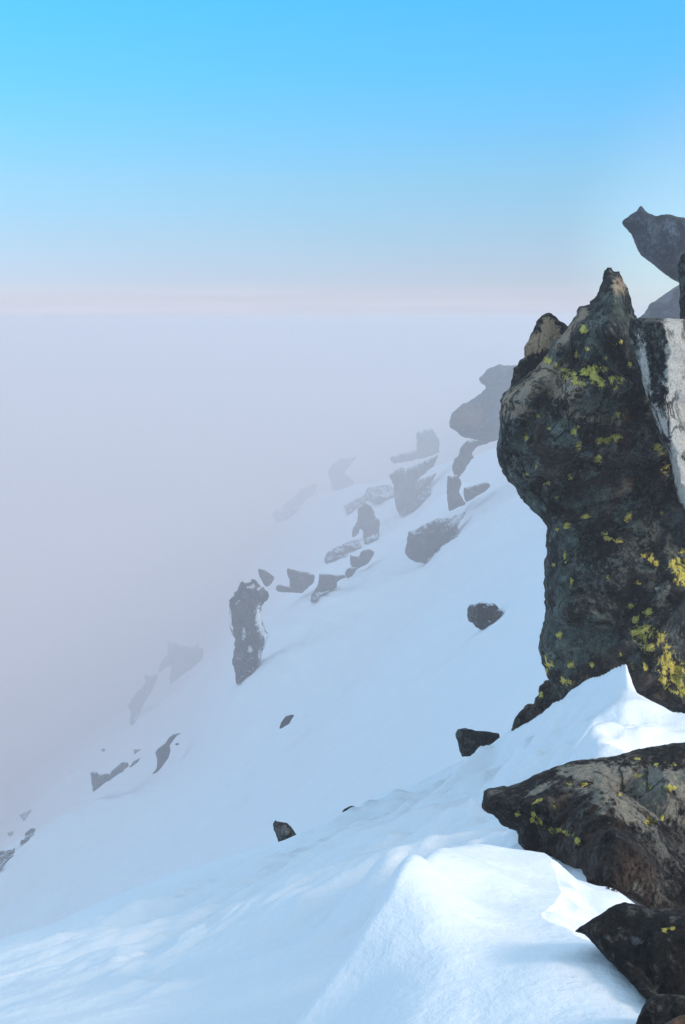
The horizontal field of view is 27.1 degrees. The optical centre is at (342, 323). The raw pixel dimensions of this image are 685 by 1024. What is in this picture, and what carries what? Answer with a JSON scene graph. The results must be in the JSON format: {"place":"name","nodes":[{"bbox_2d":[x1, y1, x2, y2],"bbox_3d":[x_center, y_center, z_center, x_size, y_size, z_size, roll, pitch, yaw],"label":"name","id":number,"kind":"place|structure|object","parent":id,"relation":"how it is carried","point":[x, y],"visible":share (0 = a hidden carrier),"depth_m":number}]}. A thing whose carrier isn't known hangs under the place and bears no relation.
{"place":"outdoors","nodes":[
{"label":"outdoors","id":0,"kind":"place"},
{"bbox_2d":[0,362,517,462],"bbox_3d":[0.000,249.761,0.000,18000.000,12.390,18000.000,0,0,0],"label":"fog","id":1,"kind":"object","parent":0,"point":[374,438],"depth_m":4948.73},
{"bbox_2d":[0,379,684,1023],"bbox_3d":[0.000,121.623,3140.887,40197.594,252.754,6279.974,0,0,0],"label":"snow slope","id":2,"kind":"structure","parent":0,"point":[416,883],"depth_m":50.44},
{"bbox_2d":[0,848,14,869],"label":"rock","id":3,"kind":"object","parent":2,"relation":"on","point":[5,855],"visible":0.98,"depth_m":92.56},
{"bbox_2d":[20,810,30,820],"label":"rock","id":4,"kind":"object","parent":2,"relation":"on","point":[23,814],"visible":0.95,"depth_m":214.27},
{"bbox_2d":[20,828,34,843],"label":"rock","id":5,"kind":"object","parent":2,"relation":"on","point":[29,832],"visible":0.98,"depth_m":109.09},
{"bbox_2d":[91,762,128,791],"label":"rock","id":6,"kind":"object","parent":2,"relation":"on","point":[98,781],"visible":1,"depth_m":123.43},
{"bbox_2d":[129,758,139,767],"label":"rock","id":7,"kind":"object","parent":2,"relation":"on","point":[134,762],"visible":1,"depth_m":123.70},
{"bbox_2d":[128,673,157,725],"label":"rock outcrop","id":8,"kind":"object","parent":2,"relation":"on","point":[137,701],"visible":0.98,"depth_m":344.85},
{"bbox_2d":[153,733,180,773],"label":"rock","id":9,"kind":"object","parent":2,"relation":"on","point":[162,752],"visible":1,"depth_m":105.95},
{"bbox_2d":[158,641,203,683],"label":"rock outcrop","id":10,"kind":"object","parent":2,"relation":"on","point":[180,659],"visible":1,"depth_m":369.39},
{"bbox_2d":[229,579,269,683],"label":"rock tower","id":11,"kind":"structure","parent":2,"relation":"on","point":[248,599],"depth_m":94.41},
{"bbox_2d":[258,569,273,586],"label":"rock","id":12,"kind":"object","parent":2,"relation":"on","point":[267,578],"visible":1,"depth_m":123.49},
{"bbox_2d":[273,820,295,841],"bbox_3d":[-0.364,3.466,9.516,0.202,0.297,0.201,0,0,0],"label":"stone","id":13,"kind":"object","parent":2,"relation":"on","point":[283,831],"visible":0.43,"depth_m":9.45},
{"bbox_2d":[276,584,292,592],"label":"rock","id":14,"kind":"object","parent":2,"relation":"on","point":[281,588],"visible":1,"depth_m":129.57},
{"bbox_2d":[280,714,293,728],"bbox_3d":[-2.130,15.207,54.367,0.552,0.560,0.397,0,0,0],"label":"rock","id":15,"kind":"object","parent":2,"relation":"on","point":[287,719],"visible":1,"depth_m":54.23},
{"bbox_2d":[272,484,316,522],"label":"rock outcrop","id":16,"kind":"object","parent":2,"relation":"on","point":[296,501],"visible":0.98,"depth_m":501.59},
{"bbox_2d":[287,568,314,592],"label":"rock","id":17,"kind":"object","parent":2,"relation":"on","point":[301,581],"visible":0.98,"depth_m":132.30},
{"bbox_2d":[311,573,344,601],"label":"rock","id":18,"kind":"object","parent":2,"relation":"on","point":[327,583],"visible":1,"depth_m":129.26},
{"bbox_2d":[328,457,355,490],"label":"rock outcrop","id":19,"kind":"object","parent":2,"relation":"on","point":[340,479],"visible":0.98,"depth_m":421.16},
{"bbox_2d":[324,540,360,562],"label":"rock","id":20,"kind":"object","parent":2,"relation":"on","point":[341,551],"visible":0.99,"depth_m":177.28},
{"bbox_2d":[345,567,356,577],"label":"rock","id":21,"kind":"object","parent":2,"relation":"on","point":[349,572],"visible":1,"depth_m":135.71},
{"bbox_2d":[350,549,373,568],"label":"rock","id":22,"kind":"object","parent":2,"relation":"on","point":[364,557],"visible":1,"depth_m":141.66},
{"bbox_2d":[352,503,379,543],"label":"rock outcrop","id":23,"kind":"object","parent":2,"relation":"on","point":[368,523],"visible":0.97,"depth_m":186.95},
{"bbox_2d":[344,485,393,513],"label":"rock outcrop","id":24,"kind":"object","parent":2,"relation":"on","point":[378,494],"visible":0.98,"depth_m":269.31},
{"bbox_2d":[389,455,437,515],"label":"rock outcrop","id":25,"kind":"object","parent":2,"relation":"on","point":[411,492],"visible":1,"depth_m":207.12},
{"bbox_2d":[390,428,439,463],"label":"rock outcrop","id":26,"kind":"object","parent":2,"relation":"on","point":[427,443],"visible":1,"depth_m":273.59},
{"bbox_2d":[405,512,465,562],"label":"boulder","id":27,"kind":"object","parent":2,"relation":"on","point":[425,542],"visible":0.99,"depth_m":122.78},
{"bbox_2d":[447,475,465,510],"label":"rock outcrop","id":28,"kind":"object","parent":2,"relation":"on","point":[455,500],"visible":1,"depth_m":132.34},
{"bbox_2d":[452,439,490,476],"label":"rock outcrop","id":29,"kind":"object","parent":2,"relation":"on","point":[463,458],"visible":0.94,"depth_m":135.44},
{"bbox_2d":[464,482,489,501],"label":"rock","id":30,"kind":"object","parent":2,"relation":"on","point":[472,492],"visible":1,"depth_m":129.35},
{"bbox_2d":[455,728,499,756],"bbox_3d":[0.809,2.509,8.519,0.269,0.183,0.205,0,0,0],"label":"stone","id":31,"kind":"object","parent":2,"relation":"on","point":[470,742],"visible":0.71,"depth_m":8.45},
{"bbox_2d":[449,386,508,441],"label":"rock ledge","id":32,"kind":"object","parent":2,"relation":"on","point":[477,417],"visible":0.59,"depth_m":122.34},
{"bbox_2d":[467,602,502,629],"bbox_3d":[3.441,7.159,34.402,0.785,0.666,1.550,0,0,0],"label":"boulder","id":33,"kind":"object","parent":2,"relation":"on","point":[481,615],"visible":1,"depth_m":34.59},
{"bbox_2d":[479,364,516,387],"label":"overhanging boulder","id":34,"kind":"object","parent":2,"relation":"on","point":[499,375],"visible":0.57,"depth_m":128.75},
{"bbox_2d":[511,680,558,730],"bbox_3d":[1.167,2.346,8.535,0.320,0.442,0.340,0,0,0],"label":"jagged rock","id":35,"kind":"object","parent":2,"relation":"on","point":[546,698],"visible":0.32,"depth_m":8.45},
{"bbox_2d":[482,742,684,908],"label":"boulder","id":36,"kind":"object","parent":2,"relation":"on","point":[616,823],"visible":0.98,"depth_m":4.79},
{"bbox_2d":[496,267,684,713],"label":"rock pillar","id":37,"kind":"object","parent":2,"relation":"on","point":[584,461],"visible":0.89,"depth_m":7.44},
{"bbox_2d":[510,313,567,387],"bbox_3d":[1.170,0.260,8.088,0.488,0.639,0.382,0,0,0],"label":"rock spike","id":38,"kind":"object","parent":37,"relation":"attached to","point":[549,329],"visible":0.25,"depth_m":7.97},
{"bbox_2d":[629,318,684,508],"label":"rock slab","id":39,"kind":"object","parent":37,"relation":"attached to","point":[658,345],"visible":1,"depth_m":6.96},
{"bbox_2d":[678,254,684,318],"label":"rock wall","id":40,"kind":"structure","parent":37,"relation":"on","point":[681,271],"depth_m":7.57},
{"bbox_2d":[575,902,684,998],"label":"boulder","id":41,"kind":"object","parent":2,"relation":"on","point":[641,949],"visible":0.86,"depth_m":2.72},
{"bbox_2d":[622,206,684,282],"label":"overhanging rock","id":42,"kind":"object","parent":2,"relation":"on","point":[659,240],"visible":0.94,"depth_m":20.76},
{"bbox_2d":[639,288,679,318],"bbox_3d":[10.624,1.695,46.324,2.222,6.681,3.689,0,0,30],"label":"distant outcrop","id":43,"kind":"object","parent":2,"relation":"on","point":[668,309],"visible":0.06,"depth_m":45.37},
{"bbox_2d":[636,994,684,1023],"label":"boulder","id":44,"kind":"object","parent":2,"relation":"on","point":[661,1009],"visible":0.92,"depth_m":2.38},
{"bbox_2d":[645,285,678,312],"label":"distant crag","id":45,"kind":"structure","parent":2,"relation":"on","point":[666,297],"depth_m":59.54},
{"bbox_2d":[665,1015,684,1023],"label":"stone","id":46,"kind":"object","parent":2,"relation":"on","point":[679,1020],"visible":1,"depth_m":1.99},
{"bbox_2d":[0,0,684,362],"label":"sky","id":47,"kind":"structure","parent":0,"point":[182,181]}
]}

